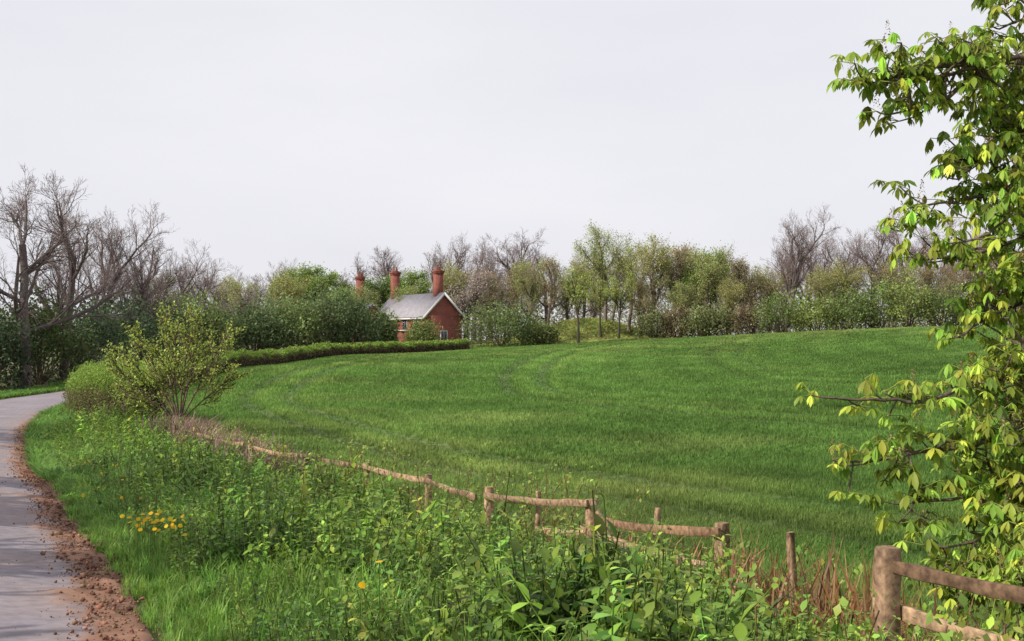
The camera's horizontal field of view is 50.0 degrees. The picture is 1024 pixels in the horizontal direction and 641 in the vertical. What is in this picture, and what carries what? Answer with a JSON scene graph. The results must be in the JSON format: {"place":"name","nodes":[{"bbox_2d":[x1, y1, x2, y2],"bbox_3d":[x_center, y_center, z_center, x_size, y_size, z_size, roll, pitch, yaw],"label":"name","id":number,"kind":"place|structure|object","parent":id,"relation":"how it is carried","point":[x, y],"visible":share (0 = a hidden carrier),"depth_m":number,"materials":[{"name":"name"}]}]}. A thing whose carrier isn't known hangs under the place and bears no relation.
{"place":"outdoors","nodes":[
{"label":"outdoors","id":0,"kind":"place"},
{"bbox_2d":[0,391,153,640],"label":"country road","id":1,"kind":"structure","parent":0,"point":[22,608],"depth_m":9.04,"materials":[{"name":"grey asphalt"}]},
{"bbox_2d":[0,425,170,640],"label":"mud clods","id":2,"kind":"object","parent":1,"relation":"on","point":[93,567],"visible":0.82,"depth_m":9.29,"materials":[{"name":"brown soil"}]},
{"bbox_2d":[246,317,672,351],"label":"embankment grass","id":3,"kind":"structure","parent":0,"point":[588,336],"depth_m":128.48,"materials":[{"name":"green plant"}]},
{"bbox_2d":[0,322,1013,640],"bbox_3d":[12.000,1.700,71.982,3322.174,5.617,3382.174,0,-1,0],"label":"ground","id":4,"kind":"structure","parent":0,"point":[412,436],"depth_m":35.72,"materials":[{"name":"soil"}]},
{"bbox_2d":[0,301,51,389],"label":"hawthorn bush","id":5,"kind":"object","parent":4,"relation":"on","point":[6,341],"visible":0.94,"depth_m":59.83,"materials":[{"name":"green plant"}]},
{"bbox_2d":[0,276,117,386],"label":"hawthorn bush","id":6,"kind":"object","parent":4,"relation":"on","point":[62,348],"visible":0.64,"depth_m":63.51,"materials":[{"name":"green plant"}]},
{"bbox_2d":[8,170,133,380],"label":"bare tree","id":7,"kind":"object","parent":4,"relation":"on","point":[73,271],"visible":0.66,"depth_m":65.99,"materials":[{"name":"brown plant"}]},
{"bbox_2d":[15,283,134,377],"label":"hawthorn bush","id":8,"kind":"object","parent":4,"relation":"on","point":[95,327],"visible":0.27,"depth_m":69.79,"materials":[{"name":"green plant"}]},
{"bbox_2d":[0,166,159,388],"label":"bare tree","id":9,"kind":"object","parent":4,"relation":"on","point":[46,257],"visible":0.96,"depth_m":62.12,"materials":[{"name":"brown plant"}]},
{"bbox_2d":[63,201,180,362],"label":"bare tree","id":10,"kind":"object","parent":4,"relation":"on","point":[107,244],"visible":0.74,"depth_m":76.33,"materials":[{"name":"brown plant"}]},
{"bbox_2d":[71,285,180,364],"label":"hawthorn bush","id":11,"kind":"object","parent":4,"relation":"on","point":[141,321],"visible":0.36,"depth_m":75.54,"materials":[{"name":"green plant"}]},
{"bbox_2d":[93,234,168,363],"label":"bare tree","id":12,"kind":"object","parent":4,"relation":"on","point":[142,293],"visible":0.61,"depth_m":78.14,"materials":[{"name":"brown plant"}]},
{"bbox_2d":[97,384,182,420],"bbox_3d":[-11.784,2.575,34.583,2.666,1.870,2.684,0,-1,0],"label":"rose thicket","id":13,"kind":"object","parent":4,"relation":"on","point":[131,406],"visible":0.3,"depth_m":34.33,"materials":[{"name":"green plant"}]},
{"bbox_2d":[112,224,192,362],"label":"bare tree","id":14,"kind":"object","parent":4,"relation":"on","point":[155,264],"visible":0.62,"depth_m":83.17,"materials":[{"name":"grey plant"}]},
{"bbox_2d":[108,283,215,365],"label":"hawthorn bush","id":15,"kind":"object","parent":4,"relation":"on","point":[172,316],"visible":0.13,"depth_m":82.47,"materials":[{"name":"green plant"}]},
{"bbox_2d":[138,239,211,355],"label":"bare tree","id":16,"kind":"object","parent":4,"relation":"on","point":[184,288],"visible":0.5,"depth_m":93.20,"materials":[{"name":"grey plant"}]},
{"bbox_2d":[100,297,252,419],"bbox_3d":[-10.317,1.476,33.205,4.005,4.390,3.845,1,-1,-31],"label":"young field maple","id":17,"kind":"object","parent":4,"relation":"on","point":[161,382],"visible":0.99,"depth_m":32.96,"materials":[{"name":"green plant"}]},
{"bbox_2d":[156,284,242,361],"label":"hawthorn bush","id":18,"kind":"object","parent":4,"relation":"on","point":[210,317],"visible":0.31,"depth_m":90.47,"materials":[{"name":"green plant"}]},
{"bbox_2d":[171,255,236,337],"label":"bare tree","id":19,"kind":"object","parent":4,"relation":"on","point":[212,288],"visible":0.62,"depth_m":101.47,"materials":[{"name":"grey plant"}]},
{"bbox_2d":[192,264,256,316],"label":"bare tree","id":20,"kind":"object","parent":4,"relation":"on","point":[204,277],"visible":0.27,"depth_m":112.59,"materials":[{"name":"brown plant"}]},
{"bbox_2d":[187,295,262,355],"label":"hawthorn bush","id":21,"kind":"object","parent":4,"relation":"on","point":[236,336],"visible":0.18,"depth_m":96.97,"materials":[{"name":"green plant"}]},
{"bbox_2d":[72,458,382,640],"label":"dandelion flowers","id":22,"kind":"object","parent":4,"relation":"on","point":[361,585],"visible":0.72,"depth_m":9.41,"materials":[{"name":"yellow plant"}]},
{"bbox_2d":[219,275,263,316],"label":"budding tree","id":23,"kind":"object","parent":4,"relation":"on","point":[235,287],"visible":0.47,"depth_m":119.84,"materials":[{"name":"green plant"}]},
{"bbox_2d":[239,273,273,349],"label":"bare tree","id":24,"kind":"object","parent":4,"relation":"on","point":[263,293],"visible":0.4,"depth_m":112.72,"materials":[{"name":"grey plant"}]},
{"bbox_2d":[61,337,469,418],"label":"clipped hedge","id":25,"kind":"object","parent":4,"relation":"on","point":[89,383],"visible":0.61,"depth_m":65.68,"materials":[{"name":"green plant"}]},
{"bbox_2d":[232,284,303,351],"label":"hawthorn bush","id":26,"kind":"object","parent":4,"relation":"on","point":[278,304],"visible":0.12,"depth_m":108.20,"materials":[{"name":"green plant"}]},
{"bbox_2d":[227,294,310,351],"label":"hawthorn bush","id":27,"kind":"object","parent":4,"relation":"on","point":[256,340],"visible":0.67,"depth_m":99.86,"materials":[{"name":"green plant"}]},
{"bbox_2d":[263,267,310,344],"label":"budding tree","id":28,"kind":"object","parent":4,"relation":"on","point":[286,282],"visible":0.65,"depth_m":124.76,"materials":[{"name":"green plant"}]},
{"bbox_2d":[250,287,335,349],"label":"hawthorn bush","id":29,"kind":"object","parent":4,"relation":"on","point":[312,320],"visible":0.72,"depth_m":103.07,"materials":[{"name":"green plant"}]},
{"bbox_2d":[274,261,333,345],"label":"leafing tree","id":30,"kind":"object","parent":4,"relation":"on","point":[305,272],"visible":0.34,"depth_m":132.19,"materials":[{"name":"green plant"}]},
{"bbox_2d":[289,275,361,344],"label":"hawthorn bush","id":31,"kind":"object","parent":4,"relation":"on","point":[332,313],"visible":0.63,"depth_m":106.61,"materials":[{"name":"green plant"}]},
{"bbox_2d":[297,268,355,306],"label":"leafing tree","id":32,"kind":"object","parent":4,"relation":"on","point":[332,276],"visible":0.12,"depth_m":137.08,"materials":[{"name":"green plant"}]},
{"bbox_2d":[322,290,392,343],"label":"hawthorn bush","id":33,"kind":"object","parent":4,"relation":"on","point":[365,324],"visible":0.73,"depth_m":108.41,"materials":[{"name":"green plant"}]},
{"bbox_2d":[364,305,402,342],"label":"hawthorn bush","id":34,"kind":"object","parent":4,"relation":"on","point":[389,335],"visible":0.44,"depth_m":112.19,"materials":[{"name":"green plant"}]},
{"bbox_2d":[364,272,403,307],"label":"leafing tree","id":35,"kind":"object","parent":4,"relation":"on","point":[383,287],"visible":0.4,"depth_m":144.50,"materials":[{"name":"green plant"}]},
{"bbox_2d":[368,247,416,287],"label":"bare tree","id":36,"kind":"object","parent":4,"relation":"on","point":[381,270],"visible":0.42,"depth_m":155.25,"materials":[{"name":"grey plant"}]},
{"bbox_2d":[339,295,461,342],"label":"walls","id":37,"kind":"structure","parent":4,"relation":"on","point":[443,311],"depth_m":125.71,"materials":[{"name":"red brick"}]},
{"bbox_2d":[367,292,463,318],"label":"roof","id":38,"kind":"structure","parent":37,"relation":"on","point":[413,306],"depth_m":128.92,"materials":[{"name":"stone"}]},
{"bbox_2d":[355,269,444,298],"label":"chimney stacks","id":39,"kind":"object","parent":38,"relation":"on","point":[437,280],"visible":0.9,"depth_m":135.06,"materials":[{"name":"red brick"}]},
{"bbox_2d":[381,266,431,299],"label":"leafing tree","id":40,"kind":"object","parent":4,"relation":"on","point":[412,279],"visible":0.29,"depth_m":146.24,"materials":[{"name":"green plant"}]},
{"bbox_2d":[400,315,442,341],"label":"round bush","id":41,"kind":"object","parent":4,"relation":"on","point":[424,328],"visible":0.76,"depth_m":116.49,"materials":[{"name":"green plant"}]},
{"bbox_2d":[0,344,847,640],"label":"verge grass","id":42,"kind":"structure","parent":4,"relation":"on","point":[118,540],"depth_m":8.43,"materials":[{"name":"green plant"}]},
{"bbox_2d":[420,236,474,292],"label":"bare tree","id":43,"kind":"object","parent":4,"relation":"on","point":[439,258],"visible":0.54,"depth_m":150.44,"materials":[{"name":"grey plant"}]},
{"bbox_2d":[428,259,475,306],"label":"budding tree","id":44,"kind":"object","parent":4,"relation":"on","point":[455,276],"visible":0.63,"depth_m":139.64,"materials":[{"name":"green plant"}]},
{"bbox_2d":[419,230,487,310],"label":"bare tree","id":45,"kind":"object","parent":4,"relation":"on","point":[463,265],"visible":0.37,"depth_m":150.95,"materials":[{"name":"grey plant"}]},
{"bbox_2d":[447,264,497,339],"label":"blossom tree","id":46,"kind":"object","parent":4,"relation":"on","point":[480,283],"visible":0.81,"depth_m":131.96,"materials":[{"name":"grey plant"}]},
{"bbox_2d":[457,238,510,341],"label":"bare tree","id":47,"kind":"object","parent":4,"relation":"on","point":[492,264],"visible":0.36,"depth_m":144.83,"materials":[{"name":"brown plant"}]},
{"bbox_2d":[443,236,525,341],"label":"bare tree","id":48,"kind":"object","parent":4,"relation":"on","point":[479,262],"visible":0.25,"depth_m":157.85,"materials":[{"name":"brown plant"}]},
{"bbox_2d":[463,268,512,339],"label":"budding tree","id":49,"kind":"object","parent":4,"relation":"on","point":[493,286],"visible":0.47,"depth_m":134.89,"materials":[{"name":"green plant"}]},
{"bbox_2d":[451,292,544,347],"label":"round bush","id":50,"kind":"object","parent":4,"relation":"on","point":[499,321],"visible":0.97,"depth_m":117.68,"materials":[{"name":"green plant"}]},
{"bbox_2d":[465,256,531,337],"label":"budding tree","id":51,"kind":"object","parent":4,"relation":"on","point":[511,292],"visible":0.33,"depth_m":143.79,"materials":[{"name":"green plant"}]},
{"bbox_2d":[0,262,1017,345],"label":"distant woodland","id":52,"kind":"object","parent":4,"relation":"on","point":[623,315],"visible":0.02,"depth_m":172.45,"materials":[{"name":"green plant"}]},
{"bbox_2d":[470,227,547,333],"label":"bare tree","id":53,"kind":"object","parent":4,"relation":"on","point":[502,261],"visible":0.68,"depth_m":149.78,"materials":[{"name":"grey plant"}]},
{"bbox_2d":[30,389,1003,640],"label":"nettles and cow parsley","id":54,"kind":"object","parent":4,"relation":"on","point":[618,595],"visible":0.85,"depth_m":8.27,"materials":[{"name":"green plant"}]},
{"bbox_2d":[508,256,547,328],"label":"budding tree","id":55,"kind":"object","parent":4,"relation":"on","point":[525,288],"visible":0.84,"depth_m":139.83,"materials":[{"name":"green plant"}]},
{"bbox_2d":[517,315,563,344],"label":"round bush","id":56,"kind":"object","parent":4,"relation":"on","point":[547,335],"visible":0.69,"depth_m":120.00,"materials":[{"name":"green plant"}]},
{"bbox_2d":[500,245,581,322],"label":"bare tree","id":57,"kind":"object","parent":4,"relation":"on","point":[546,307],"visible":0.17,"depth_m":151.30,"materials":[{"name":"grey plant"}]},
{"bbox_2d":[524,253,582,323],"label":"budding tree","id":58,"kind":"object","parent":4,"relation":"on","point":[551,291],"visible":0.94,"depth_m":137.62,"materials":[{"name":"green plant"}]},
{"bbox_2d":[554,268,576,319],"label":"budding tree","id":59,"kind":"object","parent":4,"relation":"on","point":[566,300],"visible":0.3,"depth_m":142.40,"materials":[{"name":"green plant"}]},
{"bbox_2d":[560,266,594,342],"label":"field edge tree","id":60,"kind":"object","parent":4,"relation":"on","point":[577,298],"visible":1,"depth_m":117.00,"materials":[{"name":"green plant"}]},
{"bbox_2d":[132,409,1023,640],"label":"dead grass stalks","id":61,"kind":"object","parent":4,"relation":"on","point":[864,605],"visible":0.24,"depth_m":8.45,"materials":[{"name":"brown dry grass"}]},
{"bbox_2d":[563,250,619,317],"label":"budding tree","id":62,"kind":"object","parent":4,"relation":"on","point":[575,264],"visible":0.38,"depth_m":138.72,"materials":[{"name":"green plant"}]},
{"bbox_2d":[165,324,1023,640],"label":"wheat crop","id":63,"kind":"object","parent":4,"relation":"on","point":[773,452],"visible":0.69,"depth_m":34.92,"materials":[{"name":"green plant"}]},
{"bbox_2d":[583,276,618,336],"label":"field edge tree","id":64,"kind":"object","parent":4,"relation":"on","point":[597,298],"visible":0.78,"depth_m":126.03,"materials":[{"name":"green plant"}]},
{"bbox_2d":[572,219,636,320],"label":"budding tree","id":65,"kind":"object","parent":4,"relation":"on","point":[596,255],"visible":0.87,"depth_m":132.89,"materials":[{"name":"green plant"}]},
{"bbox_2d":[193,427,1023,640],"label":"wooden fence","id":66,"kind":"object","parent":4,"relation":"on","point":[890,569],"visible":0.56,"depth_m":6.18,"materials":[{"name":"brown wood"}]},
{"bbox_2d":[204,423,1023,640],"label":"bramble shoots","id":67,"kind":"object","parent":4,"relation":"on","point":[962,599],"visible":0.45,"depth_m":9.89,"materials":[{"name":"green plant"}]},
{"bbox_2d":[602,271,637,338],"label":"field edge tree","id":68,"kind":"object","parent":4,"relation":"on","point":[614,290],"visible":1,"depth_m":123.77,"materials":[{"name":"green plant"}]},
{"bbox_2d":[602,236,650,331],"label":"budding tree","id":69,"kind":"object","parent":4,"relation":"on","point":[623,264],"visible":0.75,"depth_m":130.37,"materials":[{"name":"green plant"}]},
{"bbox_2d":[624,280,660,337],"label":"budding tree","id":70,"kind":"object","parent":4,"relation":"on","point":[640,288],"visible":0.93,"depth_m":124.47,"materials":[{"name":"green plant"}]},
{"bbox_2d":[624,232,677,333],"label":"budding tree","id":71,"kind":"object","parent":4,"relation":"on","point":[649,267],"visible":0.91,"depth_m":125.67,"materials":[{"name":"green plant"}]},
{"bbox_2d":[631,300,675,338],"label":"woodland shrub","id":72,"kind":"object","parent":4,"relation":"on","point":[652,325],"visible":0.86,"depth_m":122.42,"materials":[{"name":"green plant"}]},
{"bbox_2d":[655,299,695,337],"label":"woodland shrub","id":73,"kind":"object","parent":4,"relation":"on","point":[673,317],"visible":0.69,"depth_m":121.29,"materials":[{"name":"green plant"}]},
{"bbox_2d":[650,239,701,312],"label":"budding tree","id":74,"kind":"object","parent":4,"relation":"on","point":[680,262],"visible":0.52,"depth_m":127.64,"materials":[{"name":"green plant"}]},
{"bbox_2d":[665,280,705,316],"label":"budding tree","id":75,"kind":"object","parent":4,"relation":"on","point":[682,298],"visible":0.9,"depth_m":122.92,"materials":[{"name":"green plant"}]},
{"bbox_2d":[672,294,728,336],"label":"woodland shrub","id":76,"kind":"object","parent":4,"relation":"on","point":[695,314],"visible":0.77,"depth_m":119.13,"materials":[{"name":"green plant"}]},
{"bbox_2d":[668,246,733,334],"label":"leafing tree","id":77,"kind":"object","parent":4,"relation":"on","point":[685,279],"visible":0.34,"depth_m":127.65,"materials":[{"name":"green plant"}]},
{"bbox_2d":[683,240,740,331],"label":"budding tree","id":78,"kind":"object","parent":4,"relation":"on","point":[706,275],"visible":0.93,"depth_m":123.93,"materials":[{"name":"green plant"}]},
{"bbox_2d":[693,296,753,335],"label":"woodland shrub","id":79,"kind":"object","parent":4,"relation":"on","point":[721,320],"visible":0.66,"depth_m":118.19,"materials":[{"name":"green plant"}]},
{"bbox_2d":[712,276,748,327],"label":"budding tree","id":80,"kind":"object","parent":4,"relation":"on","point":[730,296],"visible":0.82,"depth_m":120.53,"materials":[{"name":"green plant"}]},
{"bbox_2d":[713,255,777,327],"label":"budding tree","id":81,"kind":"object","parent":4,"relation":"on","point":[741,264],"visible":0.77,"depth_m":124.64,"materials":[{"name":"green plant"}]},
{"bbox_2d":[724,295,776,334],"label":"woodland shrub","id":82,"kind":"object","parent":4,"relation":"on","point":[743,315],"visible":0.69,"depth_m":116.53,"materials":[{"name":"green plant"}]},
{"bbox_2d":[728,263,777,329],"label":"budding tree","id":83,"kind":"object","parent":4,"relation":"on","point":[759,284],"visible":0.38,"depth_m":126.77,"materials":[{"name":"green plant"}]},
{"bbox_2d":[752,265,799,332],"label":"budding tree","id":84,"kind":"object","parent":4,"relation":"on","point":[771,281],"visible":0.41,"depth_m":127.36,"materials":[{"name":"green plant"}]},
{"bbox_2d":[747,278,809,333],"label":"woodland shrub","id":85,"kind":"object","parent":4,"relation":"on","point":[771,316],"visible":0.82,"depth_m":113.03,"materials":[{"name":"green plant"}]},
{"bbox_2d":[767,236,824,332],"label":"bare tree","id":86,"kind":"object","parent":4,"relation":"on","point":[768,264],"visible":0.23,"depth_m":138.37,"materials":[{"name":"grey plant"}]},
{"bbox_2d":[759,201,840,329],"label":"bare tree","id":87,"kind":"object","parent":4,"relation":"on","point":[796,269],"visible":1,"depth_m":120.78,"materials":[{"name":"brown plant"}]},
{"bbox_2d":[775,227,829,328],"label":"bare tree","id":88,"kind":"object","parent":4,"relation":"on","point":[811,255],"visible":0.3,"depth_m":127.94,"materials":[{"name":"grey plant"}]},
{"bbox_2d":[778,285,847,331],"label":"woodland shrub","id":89,"kind":"object","parent":4,"relation":"on","point":[807,313],"visible":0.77,"depth_m":111.17,"materials":[{"name":"green plant"}]},
{"bbox_2d":[800,262,839,330],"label":"budding tree","id":90,"kind":"object","parent":4,"relation":"on","point":[819,284],"visible":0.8,"depth_m":117.65,"materials":[{"name":"green plant"}]},
{"bbox_2d":[804,232,869,329],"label":"bare tree","id":91,"kind":"object","parent":4,"relation":"on","point":[825,251],"visible":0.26,"depth_m":134.92,"materials":[{"name":"grey plant"}]},
{"bbox_2d":[815,229,875,327],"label":"bare tree","id":92,"kind":"object","parent":4,"relation":"on","point":[856,261],"visible":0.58,"depth_m":123.88,"materials":[{"name":"grey plant"}]},
{"bbox_2d":[821,255,873,329],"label":"budding tree","id":93,"kind":"object","parent":4,"relation":"on","point":[855,277],"visible":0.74,"depth_m":119.44,"materials":[{"name":"green plant"}]},
{"bbox_2d":[812,278,884,329],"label":"woodland shrub","id":94,"kind":"object","parent":4,"relation":"on","point":[845,312],"visible":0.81,"depth_m":109.15,"materials":[{"name":"green plant"}]},
{"bbox_2d":[830,220,906,327],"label":"bare tree","id":95,"kind":"object","parent":4,"relation":"on","point":[879,253],"visible":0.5,"depth_m":126.56,"materials":[{"name":"grey plant"}]},
{"bbox_2d":[841,273,913,328],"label":"woodland shrub","id":96,"kind":"object","parent":4,"relation":"on","point":[883,300],"visible":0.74,"depth_m":108.17,"materials":[{"name":"green plant"}]},
{"bbox_2d":[870,260,917,327],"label":"budding tree","id":97,"kind":"object","parent":4,"relation":"on","point":[888,274],"visible":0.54,"depth_m":116.82,"materials":[{"name":"green plant"}]},
{"bbox_2d":[837,205,957,326],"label":"bare tree","id":98,"kind":"object","parent":4,"relation":"on","point":[896,237],"visible":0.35,"depth_m":125.76,"materials":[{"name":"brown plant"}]},
{"bbox_2d":[877,257,924,323],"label":"budding tree","id":99,"kind":"object","parent":4,"relation":"on","point":[917,268],"visible":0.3,"depth_m":120.08,"materials":[{"name":"green plant"}]},
{"bbox_2d":[794,0,1023,640],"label":"horse chestnut tree","id":100,"kind":"object","parent":4,"relation":"on","point":[983,63],"visible":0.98,"depth_m":7.76,"materials":[{"name":"green plant"}]},
{"bbox_2d":[874,273,944,327],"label":"woodland shrub","id":101,"kind":"object","parent":4,"relation":"on","point":[915,300],"visible":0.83,"depth_m":106.91,"materials":[{"name":"green plant"}]},
{"bbox_2d":[900,266,954,325],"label":"budding tree","id":102,"kind":"object","parent":4,"relation":"on","point":[927,277],"visible":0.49,"depth_m":118.02,"materials":[{"name":"green plant"}]},
{"bbox_2d":[902,267,970,326],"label":"woodland shrub","id":103,"kind":"object","parent":4,"relation":"on","point":[938,307],"visible":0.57,"depth_m":106.33,"materials":[{"name":"green plant"}]},
{"bbox_2d":[932,261,975,324],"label":"budding tree","id":104,"kind":"object","parent":4,"relation":"on","point":[954,275],"visible":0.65,"depth_m":116.63,"materials":[{"name":"green plant"}]},
{"bbox_2d":[0,0,1023,339],"label":"sky","id":105,"kind":"structure","parent":0,"point":[326,132],"materials":[{"name":"white"}]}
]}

